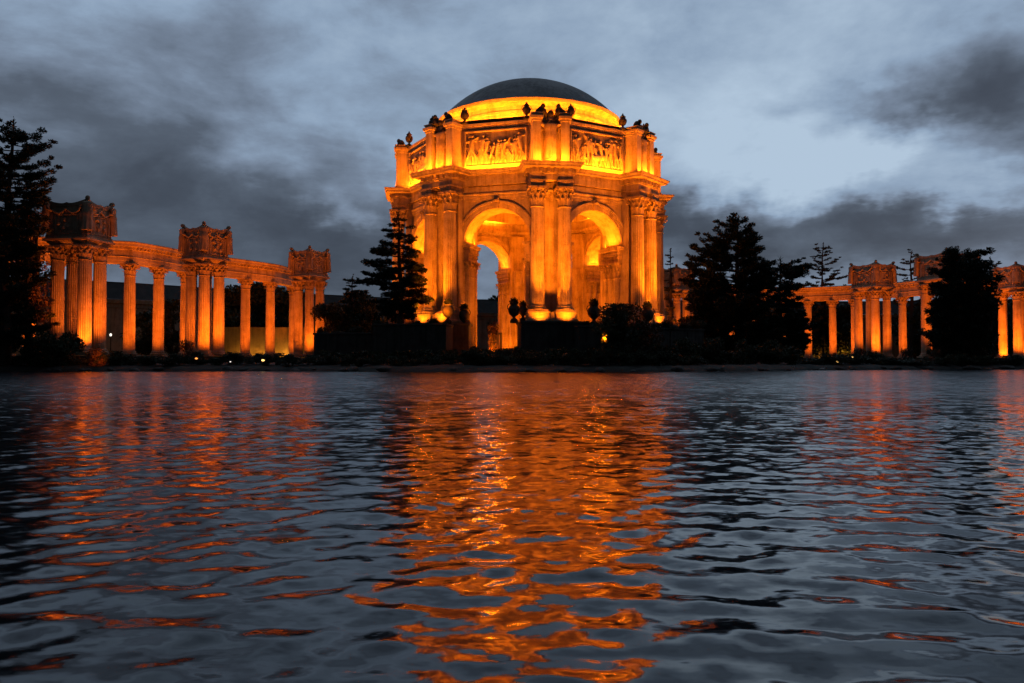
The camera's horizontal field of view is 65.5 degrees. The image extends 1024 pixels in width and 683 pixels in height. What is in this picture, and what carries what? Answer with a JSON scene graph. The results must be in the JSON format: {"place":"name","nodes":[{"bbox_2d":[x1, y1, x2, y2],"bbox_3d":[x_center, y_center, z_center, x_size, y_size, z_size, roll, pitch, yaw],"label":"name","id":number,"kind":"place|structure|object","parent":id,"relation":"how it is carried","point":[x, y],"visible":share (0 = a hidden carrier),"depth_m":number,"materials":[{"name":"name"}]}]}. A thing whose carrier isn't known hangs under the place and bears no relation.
{"place":"outdoors","nodes":[
{"label":"outdoors","id":0,"kind":"place"},
{"bbox_2d":[0,370,1023,682],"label":"water","id":1,"kind":"structure","parent":0,"point":[836,526],"depth_m":4.83,"materials":[{"name":"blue liquid"}]},
{"bbox_2d":[0,362,1023,371],"bbox_3d":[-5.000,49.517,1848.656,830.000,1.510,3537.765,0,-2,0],"label":"ground","id":2,"kind":"structure","parent":0,"point":[461,367],"depth_m":89.29,"materials":[{"name":"soil"}]},
{"bbox_2d":[2,208,54,363],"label":"broad tree","id":3,"kind":"object","parent":2,"relation":"on","point":[32,300],"visible":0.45,"depth_m":92.41,"materials":[{"name":"green plant"}]},
{"bbox_2d":[0,116,62,363],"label":"conifer tree","id":4,"kind":"object","parent":2,"relation":"on","point":[14,328],"visible":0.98,"depth_m":89.58,"materials":[{"name":"green plant"}]},
{"bbox_2d":[31,329,87,366],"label":"shrub","id":5,"kind":"object","parent":2,"relation":"on","point":[61,349],"visible":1,"depth_m":88.94,"materials":[{"name":"green plant"}]},
{"bbox_2d":[85,351,106,364],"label":"shrub","id":6,"kind":"object","parent":2,"relation":"on","point":[89,354],"visible":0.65,"depth_m":91.25,"materials":[{"name":"green plant"}]},
{"bbox_2d":[88,346,106,365],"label":"shrub","id":7,"kind":"object","parent":2,"relation":"on","point":[97,351],"visible":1,"depth_m":90.70,"materials":[{"name":"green plant"}]},
{"bbox_2d":[101,354,124,364],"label":"shrub","id":8,"kind":"object","parent":2,"relation":"on","point":[108,358],"visible":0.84,"depth_m":91.12,"materials":[{"name":"green plant"}]},
{"bbox_2d":[108,350,122,356],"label":"shrub","id":9,"kind":"object","parent":2,"relation":"on","point":[116,352],"visible":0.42,"depth_m":92.34,"materials":[{"name":"green plant"}]},
{"bbox_2d":[129,368,139,371],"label":"shore rock","id":10,"kind":"object","parent":2,"relation":"on","point":[134,370],"visible":0.61,"depth_m":88.12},
{"bbox_2d":[128,355,152,365],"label":"shrub","id":11,"kind":"object","parent":2,"relation":"on","point":[134,361],"visible":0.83,"depth_m":91.34,"materials":[{"name":"green plant"}]},
{"bbox_2d":[120,311,173,355],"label":"background tree","id":12,"kind":"object","parent":2,"relation":"on","point":[144,323],"visible":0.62,"depth_m":130.36,"materials":[{"name":"green plant"}]},
{"bbox_2d":[138,356,156,365],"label":"shrub","id":13,"kind":"object","parent":2,"relation":"on","point":[147,359],"visible":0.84,"depth_m":91.22,"materials":[{"name":"green plant"}]},
{"bbox_2d":[12,195,330,362],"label":"colonnade","id":14,"kind":"object","parent":2,"relation":"on","point":[78,242],"visible":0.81,"depth_m":112.41,"materials":[{"name":"stone"}]},
{"bbox_2d":[148,298,197,354],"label":"background tree","id":15,"kind":"object","parent":2,"relation":"on","point":[170,317],"visible":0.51,"depth_m":134.42,"materials":[{"name":"green plant"}]},
{"bbox_2d":[177,340,193,357],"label":"shrub","id":16,"kind":"object","parent":2,"relation":"on","point":[189,345],"visible":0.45,"depth_m":100.79,"materials":[{"name":"green plant"}]},
{"bbox_2d":[179,351,203,364],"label":"shrub","id":17,"kind":"object","parent":2,"relation":"on","point":[195,354],"visible":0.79,"depth_m":92.24,"materials":[{"name":"green plant"}]},
{"bbox_2d":[202,357,221,364],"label":"shrub","id":18,"kind":"object","parent":2,"relation":"on","point":[212,360],"visible":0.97,"depth_m":92.49,"materials":[{"name":"green plant"}]},
{"bbox_2d":[217,351,240,364],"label":"shrub","id":19,"kind":"object","parent":2,"relation":"on","point":[225,358],"visible":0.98,"depth_m":93.56,"materials":[{"name":"green plant"}]},
{"bbox_2d":[197,284,265,346],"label":"background tree","id":20,"kind":"object","parent":2,"relation":"on","point":[232,299],"visible":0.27,"depth_m":156.77,"materials":[{"name":"green plant"}]},
{"bbox_2d":[230,353,252,363],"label":"shrub","id":21,"kind":"object","parent":2,"relation":"on","point":[242,358],"visible":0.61,"depth_m":94.69,"materials":[{"name":"green plant"}]},
{"bbox_2d":[243,353,262,364],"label":"shrub","id":22,"kind":"object","parent":2,"relation":"on","point":[252,359],"visible":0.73,"depth_m":93.28,"materials":[{"name":"green plant"}]},
{"bbox_2d":[226,281,283,326],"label":"background tree","id":23,"kind":"object","parent":2,"relation":"on","point":[234,319],"visible":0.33,"depth_m":156.73,"materials":[{"name":"green plant"}]},
{"bbox_2d":[216,327,303,357],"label":"garden wall","id":24,"kind":"structure","parent":2,"relation":"on","point":[232,339],"depth_m":148.74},
{"bbox_2d":[257,354,274,365],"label":"shrub","id":25,"kind":"object","parent":2,"relation":"on","point":[268,358],"visible":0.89,"depth_m":92.73,"materials":[{"name":"green plant"}]},
{"bbox_2d":[271,352,284,364],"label":"shrub","id":26,"kind":"object","parent":2,"relation":"on","point":[280,356],"visible":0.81,"depth_m":93.22,"materials":[{"name":"green plant"}]},
{"bbox_2d":[250,286,314,330],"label":"background tree","id":27,"kind":"object","parent":2,"relation":"on","point":[279,298],"visible":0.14,"depth_m":156.88,"materials":[{"name":"green plant"}]},
{"bbox_2d":[282,354,302,365],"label":"shrub","id":28,"kind":"object","parent":2,"relation":"on","point":[288,358],"visible":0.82,"depth_m":91.30,"materials":[{"name":"green plant"}]},
{"bbox_2d":[279,290,324,332],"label":"background tree","id":29,"kind":"object","parent":2,"relation":"on","point":[286,305],"visible":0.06,"depth_m":157.45,"materials":[{"name":"green plant"}]},
{"bbox_2d":[290,354,320,364],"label":"shrub","id":30,"kind":"object","parent":2,"relation":"on","point":[308,359],"visible":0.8,"depth_m":91.21,"materials":[{"name":"green plant"}]},
{"bbox_2d":[310,302,361,332],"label":"background tree","id":31,"kind":"object","parent":2,"relation":"on","point":[335,312],"visible":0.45,"depth_m":131.00,"materials":[{"name":"green plant"}]},
{"bbox_2d":[313,332,372,362],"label":"planter wall","id":32,"kind":"structure","parent":2,"relation":"on","point":[344,343],"depth_m":100.26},
{"bbox_2d":[316,328,327,332],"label":"shrub","id":33,"kind":"object","parent":32,"relation":"on","point":[320,330],"visible":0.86,"depth_m":101.63,"materials":[{"name":"green plant"}]},
{"bbox_2d":[324,290,372,331],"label":"background tree","id":34,"kind":"object","parent":2,"relation":"on","point":[363,297],"visible":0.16,"depth_m":139.42,"materials":[{"name":"green plant"}]},
{"bbox_2d":[347,366,358,371],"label":"shore rock","id":35,"kind":"object","parent":2,"relation":"on","point":[352,369],"visible":0.67,"depth_m":86.23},
{"bbox_2d":[338,274,368,329],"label":"conifer tree","id":36,"kind":"object","parent":2,"relation":"on","point":[351,301],"visible":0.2,"depth_m":134.28,"materials":[{"name":"green plant"}]},
{"bbox_2d":[353,298,387,332],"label":"background tree","id":37,"kind":"object","parent":2,"relation":"on","point":[369,310],"visible":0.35,"depth_m":130.22,"materials":[{"name":"green plant"}]},
{"bbox_2d":[376,366,390,371],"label":"shore rock","id":38,"kind":"object","parent":2,"relation":"on","point":[383,368],"visible":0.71,"depth_m":84.56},
{"bbox_2d":[318,349,455,363],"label":"hedge","id":39,"kind":"object","parent":2,"relation":"on","point":[363,353],"visible":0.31,"depth_m":93.78,"materials":[{"name":"green plant"}]},
{"bbox_2d":[372,323,453,355],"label":"planter wall","id":40,"kind":"structure","parent":2,"relation":"on","point":[413,337],"depth_m":97.06,"materials":[{"name":"black"}]},
{"bbox_2d":[353,211,434,322],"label":"conifer tree","id":41,"kind":"object","parent":40,"relation":"on","point":[384,275],"visible":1,"depth_m":100.59,"materials":[{"name":"green plant"}]},
{"bbox_2d":[427,318,438,322],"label":"shrub","id":42,"kind":"object","parent":40,"relation":"on","point":[434,320],"visible":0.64,"depth_m":98.55,"materials":[{"name":"green plant"}]},
{"bbox_2d":[441,298,454,323],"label":"garden urn","id":43,"kind":"object","parent":40,"relation":"on","point":[447,310],"visible":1,"depth_m":97.23,"materials":[{"name":"stone"}]},
{"bbox_2d":[405,358,425,365],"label":"shrub","id":44,"kind":"object","parent":2,"relation":"on","point":[417,361],"visible":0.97,"depth_m":86.79,"materials":[{"name":"green plant"}]},
{"bbox_2d":[413,349,440,363],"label":"shrub","id":45,"kind":"object","parent":2,"relation":"on","point":[424,354],"visible":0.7,"depth_m":89.45,"materials":[{"name":"green plant"}]},
{"bbox_2d":[428,357,453,364],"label":"shrub","id":46,"kind":"object","parent":2,"relation":"on","point":[439,361],"visible":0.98,"depth_m":86.72,"materials":[{"name":"green plant"}]},
{"bbox_2d":[438,349,457,363],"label":"shrub","id":47,"kind":"object","parent":2,"relation":"on","point":[444,355],"visible":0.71,"depth_m":88.36,"materials":[{"name":"green plant"}]},
{"bbox_2d":[455,349,471,364],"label":"shrub","id":48,"kind":"object","parent":2,"relation":"on","point":[463,356],"visible":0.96,"depth_m":85.91,"materials":[{"name":"green plant"}]},
{"bbox_2d":[467,347,491,364],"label":"shrub","id":49,"kind":"object","parent":2,"relation":"on","point":[473,352],"visible":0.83,"depth_m":85.91,"materials":[{"name":"green plant"}]},
{"bbox_2d":[487,320,501,350],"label":"shrub","id":50,"kind":"object","parent":2,"relation":"on","point":[492,331],"visible":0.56,"depth_m":103.77,"materials":[{"name":"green plant"}]},
{"bbox_2d":[490,348,514,364],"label":"shrub","id":51,"kind":"object","parent":2,"relation":"on","point":[505,351],"visible":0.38,"depth_m":86.91,"materials":[{"name":"green plant"}]},
{"bbox_2d":[11,278,1012,357],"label":"exhibition hall","id":52,"kind":"structure","parent":2,"relation":"on","point":[487,310],"depth_m":171.88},
{"bbox_2d":[512,352,526,364],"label":"shrub","id":53,"kind":"object","parent":2,"relation":"on","point":[522,358],"visible":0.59,"depth_m":86.54,"materials":[{"name":"green plant"}]},
{"bbox_2d":[384,78,677,362],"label":"rotunda","id":54,"kind":"structure","parent":2,"relation":"on","point":[533,184],"depth_m":107.52,"materials":[{"name":"stone"}]},
{"bbox_2d":[459,303,470,322],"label":"garden urn","id":55,"kind":"object","parent":54,"relation":"on","point":[464,315],"visible":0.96,"depth_m":104.71,"materials":[{"name":"stone"}]},
{"bbox_2d":[507,297,520,322],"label":"garden urn","id":56,"kind":"object","parent":54,"relation":"on","point":[513,309],"visible":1,"depth_m":99.21,"materials":[{"name":"stone"}]},
{"bbox_2d":[519,300,527,320],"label":"garden urn","id":57,"kind":"object","parent":54,"relation":"on","point":[523,309],"visible":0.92,"depth_m":102.79,"materials":[{"name":"stone"}]},
{"bbox_2d":[640,301,654,326],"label":"garden urn","id":58,"kind":"object","parent":54,"relation":"on","point":[648,314],"visible":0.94,"depth_m":102.66,"materials":[{"name":"stone"}]},
{"bbox_2d":[470,345,607,363],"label":"hedge","id":59,"kind":"object","parent":2,"relation":"on","point":[561,350],"visible":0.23,"depth_m":91.93,"materials":[{"name":"green plant"}]},
{"bbox_2d":[547,352,571,365],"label":"shrub","id":60,"kind":"object","parent":2,"relation":"on","point":[559,362],"visible":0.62,"depth_m":86.03,"materials":[{"name":"green plant"}]},
{"bbox_2d":[557,353,579,365],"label":"shrub","id":61,"kind":"object","parent":2,"relation":"on","point":[566,355],"visible":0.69,"depth_m":85.32,"materials":[{"name":"green plant"}]},
{"bbox_2d":[594,367,604,371],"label":"shore rock","id":62,"kind":"object","parent":2,"relation":"on","point":[598,369],"visible":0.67,"depth_m":82.22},
{"bbox_2d":[573,325,640,362],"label":"planter wall","id":63,"kind":"structure","parent":2,"relation":"on","point":[585,338],"depth_m":98.40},
{"bbox_2d":[586,298,600,324],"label":"garden urn","id":64,"kind":"object","parent":63,"relation":"on","point":[592,310],"visible":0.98,"depth_m":99.20,"materials":[{"name":"stone"}]},
{"bbox_2d":[592,302,646,363],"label":"tree","id":65,"kind":"object","parent":2,"relation":"on","point":[611,325],"visible":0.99,"depth_m":88.81,"materials":[{"name":"green plant"}]},
{"bbox_2d":[632,319,664,354],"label":"tree","id":66,"kind":"object","parent":2,"relation":"on","point":[645,332],"visible":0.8,"depth_m":89.31,"materials":[{"name":"green plant"}]},
{"bbox_2d":[664,248,679,324],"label":"conifer tree","id":67,"kind":"object","parent":2,"relation":"on","point":[669,289],"visible":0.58,"depth_m":160.12,"materials":[{"name":"green plant"}]},
{"bbox_2d":[646,328,704,362],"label":"planter wall","id":68,"kind":"structure","parent":2,"relation":"on","point":[692,335],"depth_m":106.94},
{"bbox_2d":[658,319,674,329],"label":"shrub","id":69,"kind":"object","parent":68,"relation":"on","point":[668,322],"visible":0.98,"depth_m":106.09,"materials":[{"name":"green plant"}]},
{"bbox_2d":[676,322,690,327],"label":"shrub","id":70,"kind":"object","parent":68,"relation":"on","point":[683,325],"visible":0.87,"depth_m":107.74,"materials":[{"name":"green plant"}]},
{"bbox_2d":[670,366,683,371],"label":"shore rock","id":71,"kind":"object","parent":2,"relation":"on","point":[677,368],"visible":0.75,"depth_m":84.43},
{"bbox_2d":[678,245,737,350],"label":"conifer tree","id":72,"kind":"object","parent":2,"relation":"on","point":[694,284],"visible":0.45,"depth_m":125.23,"materials":[{"name":"green plant"}]},
{"bbox_2d":[706,367,717,371],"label":"shore rock","id":73,"kind":"object","parent":2,"relation":"on","point":[711,369],"visible":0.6,"depth_m":86.99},
{"bbox_2d":[677,212,786,351],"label":"conifer tree","id":74,"kind":"object","parent":2,"relation":"on","point":[740,309],"visible":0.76,"depth_m":125.20,"materials":[{"name":"green plant"}]},
{"bbox_2d":[744,255,820,362],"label":"conifer tree","id":75,"kind":"object","parent":2,"relation":"on","point":[795,321],"visible":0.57,"depth_m":127.74,"materials":[{"name":"green plant"}]},
{"bbox_2d":[787,358,806,363],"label":"shrub","id":76,"kind":"object","parent":2,"relation":"on","point":[799,362],"visible":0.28,"depth_m":104.89,"materials":[{"name":"green plant"}]},
{"bbox_2d":[776,260,823,336],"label":"conifer tree","id":77,"kind":"object","parent":2,"relation":"on","point":[813,311],"visible":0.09,"depth_m":197.29,"materials":[{"name":"green plant"}]},
{"bbox_2d":[798,327,822,356],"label":"background tree","id":78,"kind":"object","parent":2,"relation":"on","point":[816,339],"visible":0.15,"depth_m":202.90,"materials":[{"name":"green plant"}]},
{"bbox_2d":[799,357,826,364],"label":"shrub","id":79,"kind":"object","parent":2,"relation":"on","point":[811,360],"visible":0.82,"depth_m":105.70,"materials":[{"name":"green plant"}]},
{"bbox_2d":[803,306,844,357],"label":"background tree","id":80,"kind":"object","parent":2,"relation":"on","point":[826,344],"visible":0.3,"depth_m":204.92,"materials":[{"name":"green plant"}]},
{"bbox_2d":[804,242,847,356],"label":"conifer tree","id":81,"kind":"object","parent":2,"relation":"on","point":[822,269],"visible":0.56,"depth_m":204.42,"materials":[{"name":"green plant"}]},
{"bbox_2d":[818,352,844,364],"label":"shrub","id":82,"kind":"object","parent":2,"relation":"on","point":[830,359],"visible":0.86,"depth_m":106.87,"materials":[{"name":"green plant"}]},
{"bbox_2d":[817,303,865,357],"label":"background tree","id":83,"kind":"object","parent":2,"relation":"on","point":[843,340],"visible":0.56,"depth_m":204.98,"materials":[{"name":"green plant"}]},
{"bbox_2d":[664,249,1023,361],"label":"colonnade","id":84,"kind":"object","parent":2,"relation":"on","point":[874,282],"visible":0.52,"depth_m":157.21,"materials":[{"name":"stone"}]},
{"bbox_2d":[836,354,857,364],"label":"shrub","id":85,"kind":"object","parent":2,"relation":"on","point":[847,359],"visible":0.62,"depth_m":107.75,"materials":[{"name":"green plant"}]},
{"bbox_2d":[845,353,865,364],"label":"shrub","id":86,"kind":"object","parent":2,"relation":"on","point":[860,360],"visible":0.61,"depth_m":109.03,"materials":[{"name":"green plant"}]},
{"bbox_2d":[852,348,863,355],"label":"shrub","id":87,"kind":"object","parent":2,"relation":"on","point":[860,352],"visible":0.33,"depth_m":125.58,"materials":[{"name":"green plant"}]},
{"bbox_2d":[861,356,876,363],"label":"shrub","id":88,"kind":"object","parent":2,"relation":"on","point":[869,360],"visible":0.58,"depth_m":110.84,"materials":[{"name":"green plant"}]},
{"bbox_2d":[863,351,884,359],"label":"shrub","id":89,"kind":"object","parent":2,"relation":"on","point":[876,355],"visible":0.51,"depth_m":125.39,"materials":[{"name":"green plant"}]},
{"bbox_2d":[865,357,887,364],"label":"shrub","id":90,"kind":"object","parent":2,"relation":"on","point":[880,360],"visible":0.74,"depth_m":110.29,"materials":[{"name":"green plant"}]},
{"bbox_2d":[877,357,903,364],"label":"shrub","id":91,"kind":"object","parent":2,"relation":"on","point":[890,361],"visible":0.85,"depth_m":110.50,"materials":[{"name":"green plant"}]},
{"bbox_2d":[890,366,902,369],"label":"shore rock","id":92,"kind":"object","parent":2,"relation":"on","point":[896,368],"visible":0.74,"depth_m":107.31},
{"bbox_2d":[900,348,911,357],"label":"shrub","id":93,"kind":"object","parent":2,"relation":"on","point":[905,351],"visible":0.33,"depth_m":125.52,"materials":[{"name":"green plant"}]},
{"bbox_2d":[891,305,933,357],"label":"background tree","id":94,"kind":"object","parent":2,"relation":"on","point":[916,345],"visible":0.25,"depth_m":199.53,"materials":[{"name":"green plant"}]},
{"bbox_2d":[892,248,936,356],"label":"conifer tree","id":95,"kind":"object","parent":2,"relation":"on","point":[912,319],"visible":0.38,"depth_m":194.61,"materials":[{"name":"green plant"}]},
{"bbox_2d":[902,357,929,365],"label":"shrub","id":96,"kind":"object","parent":2,"relation":"on","point":[919,358],"visible":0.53,"depth_m":114.15,"materials":[{"name":"green plant"}]},
{"bbox_2d":[927,349,942,363],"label":"shrub","id":97,"kind":"object","parent":2,"relation":"on","point":[937,352],"visible":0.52,"depth_m":118.97,"materials":[{"name":"green plant"}]},
{"bbox_2d":[929,286,966,350],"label":"broad tree","id":98,"kind":"object","parent":2,"relation":"on","point":[953,329],"visible":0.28,"depth_m":119.91,"materials":[{"name":"green plant"}]},
{"bbox_2d":[917,246,1005,362],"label":"broad tree","id":99,"kind":"object","parent":2,"relation":"on","point":[954,270],"visible":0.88,"depth_m":119.44,"materials":[{"name":"green plant"}]},
{"bbox_2d":[962,365,977,369],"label":"shore rock","id":100,"kind":"object","parent":2,"relation":"on","point":[968,367],"visible":0.87,"depth_m":112.42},
{"bbox_2d":[961,257,1002,355],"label":"broad tree","id":101,"kind":"object","parent":2,"relation":"on","point":[990,344],"visible":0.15,"depth_m":119.95,"materials":[{"name":"green plant"}]},
{"bbox_2d":[987,307,1012,349],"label":"background tree","id":102,"kind":"object","parent":2,"relation":"on","point":[994,323],"visible":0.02,"depth_m":198.19,"materials":[{"name":"green plant"}]},
{"bbox_2d":[988,257,1012,357],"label":"conifer tree","id":103,"kind":"object","parent":2,"relation":"on","point":[995,326],"visible":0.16,"depth_m":184.85,"materials":[{"name":"green plant"}]},
{"bbox_2d":[991,358,1013,364],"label":"shrub","id":104,"kind":"object","parent":2,"relation":"on","point":[1003,361],"visible":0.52,"depth_m":116.04,"materials":[{"name":"green plant"}]},
{"bbox_2d":[998,365,1009,369],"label":"shore rock","id":105,"kind":"object","parent":2,"relation":"on","point":[1005,367],"visible":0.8,"depth_m":112.79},
{"bbox_2d":[997,301,1012,352],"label":"background tree","id":106,"kind":"object","parent":2,"relation":"on","point":[1010,335],"visible":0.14,"depth_m":203.80,"materials":[{"name":"green plant"}]},
{"bbox_2d":[998,355,1023,365],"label":"shrub","id":107,"kind":"object","parent":2,"relation":"on","point":[1011,363],"visible":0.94,"depth_m":115.46,"materials":[{"name":"green plant"}]},
{"bbox_2d":[0,0,1023,300],"label":"sky","id":108,"kind":"structure","parent":0,"point":[867,130],"materials":[{"name":"grey"}]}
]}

